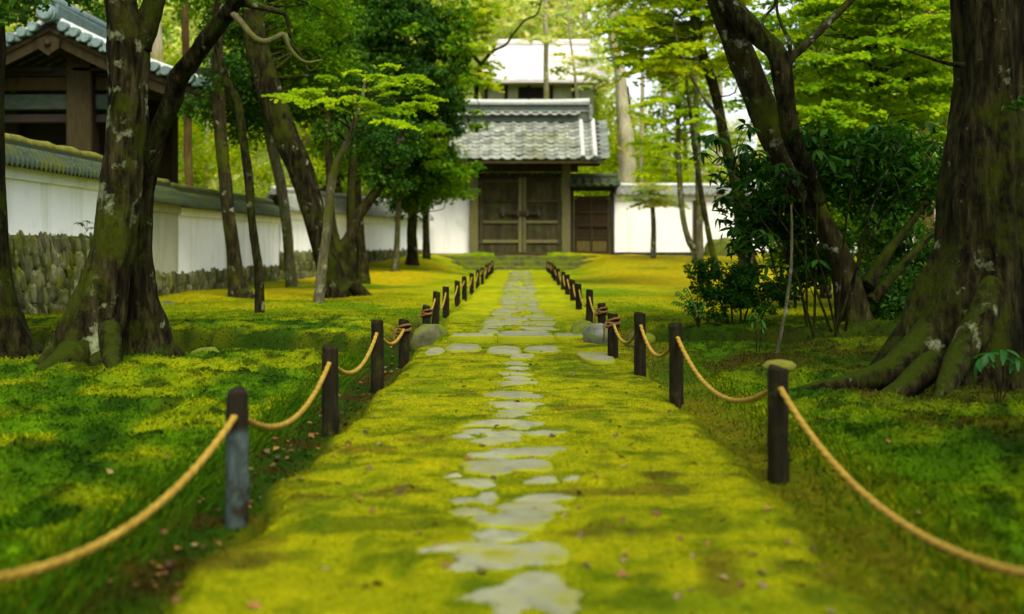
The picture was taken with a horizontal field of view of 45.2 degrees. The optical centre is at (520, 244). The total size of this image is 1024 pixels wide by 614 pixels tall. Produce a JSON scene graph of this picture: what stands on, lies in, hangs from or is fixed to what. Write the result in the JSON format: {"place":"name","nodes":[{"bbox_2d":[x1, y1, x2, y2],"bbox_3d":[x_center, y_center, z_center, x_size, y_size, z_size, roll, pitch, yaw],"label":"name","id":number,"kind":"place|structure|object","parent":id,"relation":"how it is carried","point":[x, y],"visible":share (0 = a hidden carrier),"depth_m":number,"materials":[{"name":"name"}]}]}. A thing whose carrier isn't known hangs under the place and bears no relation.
{"place":"outdoors","nodes":[
{"label":"outdoors","id":0,"kind":"place"},
{"bbox_2d":[0,0,1023,613],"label":"ground","id":1,"kind":"structure","parent":0,"point":[626,274],"depth_m":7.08,"materials":[{"name":"plant"}]},
{"bbox_2d":[0,0,43,358],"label":"old tree","id":2,"kind":"object","parent":1,"relation":"on","point":[18,339],"visible":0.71,"depth_m":9.53,"materials":[{"name":"brown plant"}]},
{"bbox_2d":[5,133,102,313],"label":"plaster wall","id":3,"kind":"structure","parent":1,"relation":"on","point":[52,190],"depth_m":15.05,"materials":[{"name":"paint"}]},
{"bbox_2d":[4,0,139,31],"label":"background tree","id":4,"kind":"object","parent":1,"relation":"on","point":[24,18],"visible":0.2,"depth_m":30.78,"materials":[{"name":"green plant"}]},
{"bbox_2d":[4,0,254,183],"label":"building","id":5,"kind":"structure","parent":1,"relation":"on","point":[56,70],"depth_m":24.12,"materials":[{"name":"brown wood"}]},
{"bbox_2d":[150,22,162,62],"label":"tall tree","id":6,"kind":"object","parent":1,"relation":"on","point":[156,53],"visible":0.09,"depth_m":32.88,"materials":[{"name":"beige plant"}]},
{"bbox_2d":[0,0,322,370],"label":"old tree","id":7,"kind":"object","parent":1,"relation":"on","point":[113,312],"visible":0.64,"depth_m":8.60,"materials":[{"name":"brown plant"}]},
{"bbox_2d":[91,0,231,164],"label":"background tree","id":8,"kind":"object","parent":1,"relation":"on","point":[166,24],"visible":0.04,"depth_m":46.57,"materials":[{"name":"green plant"}]},
{"bbox_2d":[152,178,191,296],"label":"plaster wall","id":9,"kind":"structure","parent":1,"relation":"on","point":[169,201],"depth_m":20.71,"materials":[{"name":"paint"}]},
{"bbox_2d":[181,1,193,186],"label":"tall tree","id":10,"kind":"object","parent":1,"relation":"on","point":[187,149],"visible":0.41,"depth_m":35.89,"materials":[{"name":"brown plant"}]},
{"bbox_2d":[163,40,228,188],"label":"background tree","id":11,"kind":"object","parent":1,"relation":"on","point":[199,174],"visible":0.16,"depth_m":38.06,"materials":[{"name":"green plant"}]},
{"bbox_2d":[165,0,240,188],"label":"tall tree","id":12,"kind":"object","parent":1,"relation":"on","point":[177,10],"visible":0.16,"depth_m":39.96,"materials":[{"name":"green plant"}]},
{"bbox_2d":[190,347,219,353],"bbox_3d":[-2.450,0.884,9.599,0.248,0.171,0.207,0,0,0],"label":"boulder","id":13,"kind":"object","parent":1,"relation":"on","point":[206,349],"visible":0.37,"depth_m":9.55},
{"bbox_2d":[171,182,280,291],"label":"plaster wall","id":14,"kind":"structure","parent":1,"relation":"on","point":[202,261],"depth_m":23.95,"materials":[{"name":"paint"}]},
{"bbox_2d":[177,0,275,298],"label":"lawn tree","id":15,"kind":"object","parent":1,"relation":"on","point":[220,109],"visible":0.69,"depth_m":20.46,"materials":[{"name":"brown plant"}]},
{"bbox_2d":[225,386,248,528],"bbox_3d":[-0.973,0.763,4.208,0.082,0.558,0.081,0,0,16],"label":"rope post","id":16,"kind":"object","parent":1,"relation":"on","point":[237,481],"visible":0.84,"depth_m":4.18,"materials":[{"name":"grey wood"}]},
{"bbox_2d":[209,0,266,312],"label":"slender tree","id":17,"kind":"object","parent":1,"relation":"on","point":[259,305],"visible":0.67,"depth_m":15.36,"materials":[{"name":"brown plant"}]},
{"bbox_2d":[178,55,325,197],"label":"background tree","id":18,"kind":"object","parent":1,"relation":"on","point":[261,177],"visible":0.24,"depth_m":41.41,"materials":[{"name":"green plant"}]},
{"bbox_2d":[224,39,304,286],"bbox_3d":[-5.541,-2.083,26.014,1.902,6.213,1.741,0,0,38],"label":"pale tree","id":19,"kind":"object","parent":1,"relation":"on","point":[291,279],"visible":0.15,"depth_m":25.92,"materials":[{"name":"brown plant"}]},
{"bbox_2d":[173,0,389,297],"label":"leaning tree","id":20,"kind":"object","parent":1,"relation":"on","point":[326,39],"visible":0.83,"depth_m":21.60,"materials":[{"name":"green plant"}]},
{"bbox_2d":[301,17,319,187],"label":"tall tree","id":21,"kind":"object","parent":1,"relation":"on","point":[306,143],"visible":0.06,"depth_m":46.73,"materials":[{"name":"green plant"}]},
{"bbox_2d":[321,344,338,436],"bbox_3d":[-0.964,0.778,6.210,0.088,0.542,0.085,0,0,31],"label":"rope post","id":22,"kind":"object","parent":1,"relation":"on","point":[330,409],"visible":0.84,"depth_m":6.18,"materials":[{"name":"brown wood"}]},
{"bbox_2d":[259,121,404,197],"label":"background tree","id":23,"kind":"object","parent":1,"relation":"on","point":[339,187],"visible":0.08,"depth_m":46.84,"materials":[{"name":"green plant"}]},
{"bbox_2d":[324,145,372,283],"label":"lawn tree","id":24,"kind":"object","parent":1,"relation":"on","point":[362,272],"visible":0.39,"depth_m":26.90,"materials":[{"name":"brown plant"}]},
{"bbox_2d":[265,186,433,279],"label":"plaster wall","id":25,"kind":"structure","parent":1,"relation":"on","point":[379,227],"depth_m":34.66,"materials":[{"name":"paint"}]},
{"bbox_2d":[320,75,386,281],"bbox_3d":[-3.466,-1.263,25.544,1.327,4.583,2.082,0,0,0],"label":"lawn tree","id":26,"kind":"object","parent":1,"relation":"on","point":[350,200],"visible":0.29,"depth_m":24.94,"materials":[{"name":"brown plant"}]},
{"bbox_2d":[261,63,448,302],"bbox_3d":[-2.378,-0.799,17.845,2.620,3.669,2.261,0,0,0],"label":"slender maple","id":27,"kind":"object","parent":1,"relation":"on","point":[364,103],"visible":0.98,"depth_m":17.96,"materials":[{"name":"green plant"}]},
{"bbox_2d":[310,92,427,281],"bbox_3d":[-2.783,-0.843,22.530,2.267,3.846,1.548,0,0,11],"label":"forked tree","id":28,"kind":"object","parent":1,"relation":"on","point":[390,153],"visible":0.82,"depth_m":22.24,"materials":[{"name":"green plant"}]},
{"bbox_2d":[371,320,383,393],"bbox_3d":[-0.932,0.760,8.002,0.091,0.545,0.087,0,0,-43],"label":"rope post","id":29,"kind":"object","parent":1,"relation":"on","point":[377,368],"visible":0.81,"depth_m":7.96,"materials":[{"name":"brown wood"}]},
{"bbox_2d":[294,0,489,265],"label":"evergreen tree","id":30,"kind":"object","parent":1,"relation":"on","point":[408,18],"visible":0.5,"depth_m":32.99,"materials":[{"name":"green plant"}]},
{"bbox_2d":[398,319,408,368],"bbox_3d":[-0.913,0.849,9.600,0.086,0.542,0.086,0,0,0],"label":"rope post","id":31,"kind":"object","parent":1,"relation":"on","point":[403,358],"visible":0.63,"depth_m":9.56,"materials":[{"name":"brown wood"}]},
{"bbox_2d":[0,324,411,583],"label":"barrier rope","id":32,"kind":"object","parent":31,"relation":"attached to","point":[76,554],"visible":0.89,"depth_m":3.53,"materials":[{"name":"fabric"}]},
{"bbox_2d":[390,114,423,271],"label":"slender tree","id":33,"kind":"object","parent":1,"relation":"on","point":[395,263],"visible":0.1,"depth_m":33.93,"materials":[{"name":"brown plant"}]},
{"bbox_2d":[422,305,430,324],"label":"rope post","id":34,"kind":"object","parent":1,"relation":"on","point":[426,319],"visible":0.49,"depth_m":12.27,"materials":[{"name":"brown wood"}]},
{"bbox_2d":[409,324,448,349],"bbox_3d":[-0.841,0.896,11.298,0.360,0.339,0.340,0,0,0],"label":"boulder","id":35,"kind":"object","parent":1,"relation":"on","point":[426,334],"visible":0.57,"depth_m":11.17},
{"bbox_2d":[386,0,480,258],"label":"slender tree","id":36,"kind":"object","parent":1,"relation":"on","point":[413,206],"visible":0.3,"depth_m":34.73,"materials":[{"name":"green plant"}]},
{"bbox_2d":[429,183,469,253],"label":"plaster wall","id":37,"kind":"structure","parent":1,"relation":"on","point":[449,229],"depth_m":43.10,"materials":[{"name":"paint"}]},
{"bbox_2d":[455,280,459,306],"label":"rope post","id":38,"kind":"object","parent":1,"relation":"on","point":[457,298],"visible":0.67,"depth_m":17.96,"materials":[{"name":"brown wood"}]},
{"bbox_2d":[469,273,473,294],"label":"rope post","id":39,"kind":"object","parent":1,"relation":"on","point":[471,291],"visible":0.67,"depth_m":22.76,"materials":[{"name":"brown wood"}]},
{"bbox_2d":[5,0,952,193],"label":"hillside wood","id":40,"kind":"object","parent":1,"relation":"on","point":[553,24],"visible":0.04,"depth_m":72.90,"materials":[{"name":"plant"}]},
{"bbox_2d":[428,0,541,251],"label":"slender tree","id":41,"kind":"object","parent":1,"relation":"on","point":[484,82],"visible":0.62,"depth_m":45.95,"materials":[{"name":"green plant"}]},
{"bbox_2d":[0,347,1023,613],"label":"ditch grass","id":42,"kind":"structure","parent":1,"relation":"on","point":[96,531],"depth_m":4.00,"materials":[{"name":"plant"}]},
{"bbox_2d":[438,255,603,271],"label":"stone steps","id":43,"kind":"structure","parent":1,"relation":"on","point":[521,262],"depth_m":41.36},
{"bbox_2d":[439,98,609,255],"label":"temple gate","id":44,"kind":"structure","parent":43,"relation":"on","point":[526,158],"depth_m":42.95,"materials":[{"name":"grey wood"}]},
{"bbox_2d":[478,177,521,252],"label":"door","id":45,"kind":"structure","parent":44,"relation":"in","point":[498,233],"depth_m":43.00,"materials":[{"name":"brown wood"}]},
{"bbox_2d":[522,177,561,252],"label":"door","id":46,"kind":"structure","parent":44,"relation":"in","point":[542,233],"depth_m":43.00,"materials":[{"name":"brown wood"}]},
{"bbox_2d":[570,173,620,254],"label":"wicket gate","id":47,"kind":"structure","parent":43,"relation":"on","point":[592,224],"depth_m":43.02,"materials":[{"name":"brown wood"}]},
{"bbox_2d":[574,197,609,253],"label":"door","id":48,"kind":"structure","parent":47,"relation":"in","point":[591,214],"depth_m":43.05,"materials":[{"name":"red wood"}]},
{"bbox_2d":[364,91,708,217],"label":"bank scrub","id":49,"kind":"object","parent":1,"relation":"on","point":[613,164],"visible":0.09,"depth_m":53.01,"materials":[{"name":"green plant"}]},
{"bbox_2d":[479,39,608,119],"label":"temple hall","id":50,"kind":"structure","parent":1,"relation":"on","point":[522,62],"depth_m":61.20,"materials":[{"name":"paint"}]},
{"bbox_2d":[518,87,543,97],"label":"window","id":51,"kind":"structure","parent":50,"relation":"in","point":[535,92],"depth_m":61.16,"materials":[{"name":"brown wood"}]},
{"bbox_2d":[543,0,548,98],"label":"tall tree","id":52,"kind":"object","parent":1,"relation":"on","point":[545,63],"visible":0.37,"depth_m":57.91,"materials":[{"name":"brown plant"}]},
{"bbox_2d":[106,318,1021,613],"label":"fallen leaves","id":53,"kind":"object","parent":1,"relation":"on","point":[444,564],"visible":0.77,"depth_m":3.98,"materials":[{"name":"brown plant"}]},
{"bbox_2d":[507,0,627,172],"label":"slender tree","id":54,"kind":"object","parent":1,"relation":"on","point":[603,80],"visible":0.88,"depth_m":55.97,"materials":[{"name":"green plant"}]},
{"bbox_2d":[565,274,569,294],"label":"rope post","id":55,"kind":"object","parent":1,"relation":"on","point":[567,289],"visible":0.62,"depth_m":20.57,"materials":[{"name":"brown wood"}]},
{"bbox_2d":[570,279,575,300],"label":"rope post","id":56,"kind":"object","parent":1,"relation":"on","point":[572,296],"visible":0.56,"depth_m":18.26,"materials":[{"name":"brown wood"}]},
{"bbox_2d":[575,284,581,309],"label":"rope post","id":57,"kind":"object","parent":1,"relation":"on","point":[577,298],"visible":0.67,"depth_m":15.76,"materials":[{"name":"brown wood"}]},
{"bbox_2d":[586,289,592,322],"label":"rope post","id":58,"kind":"object","parent":1,"relation":"on","point":[589,311],"visible":0.62,"depth_m":13.57,"materials":[{"name":"brown wood"}]},
{"bbox_2d":[597,303,605,323],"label":"rope post","id":59,"kind":"object","parent":1,"relation":"on","point":[601,318],"visible":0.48,"depth_m":12.06,"materials":[{"name":"brown wood"}]},
{"bbox_2d":[547,263,607,323],"bbox_3d":[0.785,0.681,25.320,0.152,0.241,26.563,0,0,0],"label":"barrier rope","id":60,"kind":"object","parent":59,"relation":"attached to","point":[599,311],"visible":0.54,"depth_m":13.32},
{"bbox_2d":[608,313,617,357],"bbox_3d":[0.721,0.801,9.614,0.086,0.535,0.088,0,2,16],"label":"rope post","id":61,"kind":"object","parent":1,"relation":"on","point":[612,344],"visible":0.58,"depth_m":9.58,"materials":[{"name":"brown wood"}]},
{"bbox_2d":[602,317,1023,578],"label":"barrier rope","id":62,"kind":"object","parent":61,"relation":"attached to","point":[973,559],"visible":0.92,"depth_m":3.87,"materials":[{"name":"fabric"}]},
{"bbox_2d":[607,3,635,182],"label":"tall tree","id":63,"kind":"object","parent":1,"relation":"on","point":[626,163],"visible":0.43,"depth_m":48.76,"materials":[{"name":"beige plant"}]},
{"bbox_2d":[577,0,667,109],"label":"background tree","id":64,"kind":"object","parent":1,"relation":"on","point":[627,11],"visible":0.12,"depth_m":59.93,"materials":[{"name":"green plant"}]},
{"bbox_2d":[625,332,655,346],"bbox_3d":[1.100,0.888,11.300,0.278,0.171,0.265,0,0,0],"label":"boulder","id":65,"kind":"object","parent":1,"relation":"on","point":[651,338],"visible":0.23,"depth_m":11.21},
{"bbox_2d":[611,100,672,171],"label":"background tree","id":66,"kind":"object","parent":1,"relation":"on","point":[647,114],"visible":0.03,"depth_m":73.73,"materials":[{"name":"green plant"}]},
{"bbox_2d":[639,1,645,182],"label":"tall tree","id":67,"kind":"object","parent":1,"relation":"on","point":[641,126],"visible":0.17,"depth_m":51.93,"materials":[{"name":"brown plant"}]},
{"bbox_2d":[621,183,690,257],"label":"maple","id":68,"kind":"object","parent":1,"relation":"on","point":[655,199],"visible":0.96,"depth_m":39.92,"materials":[{"name":"green plant"}]},
{"bbox_2d":[661,8,667,180],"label":"tall tree","id":69,"kind":"object","parent":1,"relation":"on","point":[662,93],"visible":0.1,"depth_m":53.93,"materials":[{"name":"brown plant"}]},
{"bbox_2d":[617,75,728,262],"bbox_3d":[4.435,-2.728,37.470,3.745,6.862,3.123,0,0,-39],"label":"slender tree","id":70,"kind":"object","parent":1,"relation":"on","point":[652,120],"visible":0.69,"depth_m":36.97,"materials":[{"name":"green plant"}]},
{"bbox_2d":[668,322,683,408],"bbox_3d":[0.901,0.720,7.121,0.091,0.545,0.087,-2,1,-43],"label":"rope post","id":71,"kind":"object","parent":1,"relation":"on","point":[676,388],"visible":0.83,"depth_m":7.08,"materials":[{"name":"brown wood"}]},
{"bbox_2d":[587,0,765,283],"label":"maple tree","id":72,"kind":"object","parent":1,"relation":"on","point":[674,45],"visible":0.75,"depth_m":25.70,"materials":[{"name":"green plant"}]},
{"bbox_2d":[644,56,714,181],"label":"background tree","id":73,"kind":"object","parent":1,"relation":"on","point":[700,104],"visible":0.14,"depth_m":65.92,"materials":[{"name":"green plant"}]},
{"bbox_2d":[656,133,721,182],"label":"background tree","id":74,"kind":"object","parent":1,"relation":"on","point":[706,159],"visible":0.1,"depth_m":77.61,"materials":[{"name":"green plant"}]},
{"bbox_2d":[671,288,708,326],"bbox_3d":[1.707,0.616,11.997,0.482,0.393,0.222,0,0,-25],"label":"ferny plant","id":75,"kind":"object","parent":1,"relation":"on","point":[698,320],"visible":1,"depth_m":11.99,"materials":[{"name":"green plant"}]},
{"bbox_2d":[649,77,742,268],"bbox_3d":[4.674,-1.781,32.885,2.610,5.439,2.722,0,0,0],"label":"slender tree","id":76,"kind":"object","parent":1,"relation":"on","point":[690,121],"visible":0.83,"depth_m":32.95,"materials":[{"name":"green plant"}]},
{"bbox_2d":[650,54,755,262],"bbox_3d":[5.494,-2.801,36.990,3.270,7.061,2.882,0,0,0],"label":"slender tree","id":77,"kind":"object","parent":1,"relation":"on","point":[699,216],"visible":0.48,"depth_m":36.38,"materials":[{"name":"green plant"}]},
{"bbox_2d":[704,237,736,255],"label":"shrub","id":78,"kind":"object","parent":1,"relation":"on","point":[720,245],"visible":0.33,"depth_m":41.18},
{"bbox_2d":[684,16,763,182],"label":"tall tree","id":79,"kind":"object","parent":1,"relation":"on","point":[721,91],"visible":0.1,"depth_m":49.92,"materials":[{"name":"green plant"}]},
{"bbox_2d":[704,104,762,181],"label":"background tree","id":80,"kind":"object","parent":1,"relation":"on","point":[733,129],"visible":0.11,"depth_m":79.41,"materials":[{"name":"green plant"}]},
{"bbox_2d":[681,256,803,324],"bbox_3d":[2.184,0.570,12.244,1.118,0.910,0.850,0,0,25],"label":"shrub","id":81,"kind":"object","parent":1,"relation":"on","point":[735,293],"visible":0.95,"depth_m":12.17,"materials":[{"name":"green plant"}]},
{"bbox_2d":[746,314,767,351],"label":"sapling","id":82,"kind":"object","parent":1,"relation":"on","point":[750,317],"visible":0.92,"depth_m":9.90,"materials":[{"name":"green plant"}]},
{"bbox_2d":[614,183,935,255],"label":"plaster wall","id":83,"kind":"structure","parent":1,"relation":"on","point":[632,230],"depth_m":43.26,"materials":[{"name":"paint"}]},
{"bbox_2d":[762,360,796,370],"bbox_3d":[1.115,0.744,5.299,0.140,0.492,0.149,0,0,21],"label":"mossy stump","id":84,"kind":"object","parent":1,"relation":"on","point":[790,365],"visible":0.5,"depth_m":5.26,"materials":[{"name":"plant"}]},
{"bbox_2d":[775,205,792,353],"bbox_3d":[2.140,0.375,9.999,0.154,1.401,0.038,0,0,0],"label":"leaning cane","id":85,"kind":"object","parent":1,"relation":"on","point":[787,295],"visible":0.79,"depth_m":9.99,"materials":[{"name":"brown plant"}]},
{"bbox_2d":[759,188,810,307],"bbox_3d":[3.641,0.043,16.523,1.054,1.839,1.936,0,0,0],"label":"evergreen shrub","id":86,"kind":"object","parent":1,"relation":"on","point":[772,258],"visible":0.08,"depth_m":16.50,"materials":[{"name":"green plant"}]},
{"bbox_2d":[725,0,899,298],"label":"maple tree","id":87,"kind":"object","parent":1,"relation":"on","point":[770,25],"visible":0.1,"depth_m":20.94,"materials":[{"name":"green plant"}]},
{"bbox_2d":[688,111,946,338],"bbox_3d":[3.103,-0.203,12.454,3.731,2.582,2.011,0,0,-21],"label":"broad leaved shrub","id":88,"kind":"object","parent":1,"relation":"on","point":[895,168],"visible":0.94,"depth_m":12.71,"materials":[{"name":"green plant"}]},
{"bbox_2d":[707,0,933,321],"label":"leaning tree","id":89,"kind":"object","parent":1,"relation":"on","point":[742,30],"visible":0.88,"depth_m":12.26,"materials":[{"name":"brown plant"}]},
{"bbox_2d":[734,17,913,179],"bbox_3d":[8.427,-3.586,34.113,5.124,9.280,4.307,0,0,0],"label":"background tree","id":90,"kind":"object","parent":1,"relation":"on","point":[766,75],"depth_m":33.77,"materials":[{"name":"green plant"}]},
{"bbox_2d":[809,158,881,282],"bbox_3d":[4.628,-0.165,17.519,1.730,2.339,2.170,0,0,0],"label":"evergreen shrub","id":91,"kind":"object","parent":1,"relation":"on","point":[838,218],"visible":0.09,"depth_m":16.85,"materials":[{"name":"green plant"}]},
{"bbox_2d":[765,0,942,253],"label":"background tree","id":92,"kind":"object","parent":1,"relation":"on","point":[909,107],"depth_m":35.59,"materials":[{"name":"green plant"}]},
{"bbox_2d":[763,0,952,269],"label":"maple tree","id":93,"kind":"object","parent":1,"relation":"on","point":[821,98],"visible":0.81,"depth_m":17.00,"materials":[{"name":"green plant"}]},
{"bbox_2d":[858,260,924,320],"bbox_3d":[4.189,0.642,13.149,1.460,1.013,1.976,0,0,0],"label":"evergreen shrub","id":94,"kind":"object","parent":1,"relation":"on","point":[889,306],"visible":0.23,"depth_m":12.97,"materials":[{"name":"green plant"}]},
{"bbox_2d":[848,121,940,287],"bbox_3d":[4.696,-0.261,15.000,1.522,2.433,2.056,0,0,0],"label":"evergreen shrub","id":95,"kind":"object","parent":1,"relation":"on","point":[887,230],"visible":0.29,"depth_m":14.81,"materials":[{"name":"green plant"}]},
{"bbox_2d":[795,0,1023,399],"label":"old tree","id":96,"kind":"object","parent":1,"relation":"on","point":[964,301],"visible":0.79,"depth_m":7.75,"materials":[{"name":"brown plant"}]},
{"bbox_2d":[917,3,936,240],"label":"tall tree","id":97,"kind":"object","parent":1,"relation":"on","point":[926,219],"visible":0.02,"depth_m":29.87,"materials":[{"name":"green plant"}]},
{"bbox_2d":[964,349,1023,404],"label":"leafy plant","id":98,"kind":"object","parent":1,"relation":"on","point":[985,360],"visible":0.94,"depth_m":6.83,"materials":[{"name":"green plant"}]},
{"bbox_2d":[169,270,905,613],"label":"path","id":99,"kind":"structure","parent":0,"point":[517,298],"depth_m":4.25,"materials":[{"name":"plant"}]},
{"bbox_2d":[431,291,439,323],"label":"rope post","id":100,"kind":"object","parent":99,"relation":"on","point":[436,310],"visible":0.67,"depth_m":13.36,"materials":[{"name":"brown wood"}]},
{"bbox_2d":[417,263,492,327],"bbox_3d":[-0.890,0.701,25.419,0.149,0.260,26.362,0,0,0],"label":"barrier rope","id":101,"kind":"object","parent":100,"relation":"attached to","point":[426,314],"visible":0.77,"depth_m":13.35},
{"bbox_2d":[442,286,448,317],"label":"rope post","id":102,"kind":"object","parent":99,"relation":"on","point":[445,307],"visible":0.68,"depth_m":15.16,"materials":[{"name":"brown wood"}]},
{"bbox_2d":[462,276,466,300],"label":"rope post","id":103,"kind":"object","parent":99,"relation":"on","point":[464,290],"visible":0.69,"depth_m":20.26,"materials":[{"name":"brown wood"}]},
{"bbox_2d":[166,317,899,613],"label":"path moss","id":104,"kind":"object","parent":99,"relation":"on","point":[379,591],"visible":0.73,"depth_m":4.04,"materials":[{"name":"plant"}]},
{"bbox_2d":[570,320,593,333],"bbox_3d":[0.595,0.857,11.561,0.293,0.280,0.309,0,0,0],"label":"boulder","id":105,"kind":"object","parent":99,"relation":"on","point":[579,327],"visible":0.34,"depth_m":11.46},
{"bbox_2d":[582,323,607,343],"bbox_3d":[0.699,0.851,11.193,0.292,0.267,0.326,0,0,0],"label":"boulder","id":106,"kind":"object","parent":99,"relation":"on","point":[592,333],"visible":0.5,"depth_m":11.06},
{"bbox_2d":[634,312,645,376],"bbox_3d":[0.813,0.729,8.380,0.086,0.542,0.086,0,0,0],"label":"rope post","id":107,"kind":"object","parent":99,"relation":"on","point":[639,353],"visible":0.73,"depth_m":8.35,"materials":[{"name":"brown wood"}]},
{"bbox_2d":[767,364,789,483],"bbox_3d":[1.000,0.738,4.780,0.088,0.542,0.085,0,0,31],"label":"rope post","id":108,"kind":"object","parent":99,"relation":"on","point":[778,464],"visible":0.82,"depth_m":4.75,"materials":[{"name":"brown wood"}]},
{"bbox_2d":[571,0,800,181],"label":"sky","id":109,"kind":"structure","parent":0,"point":[635,92],"materials":[{"name":"white"}]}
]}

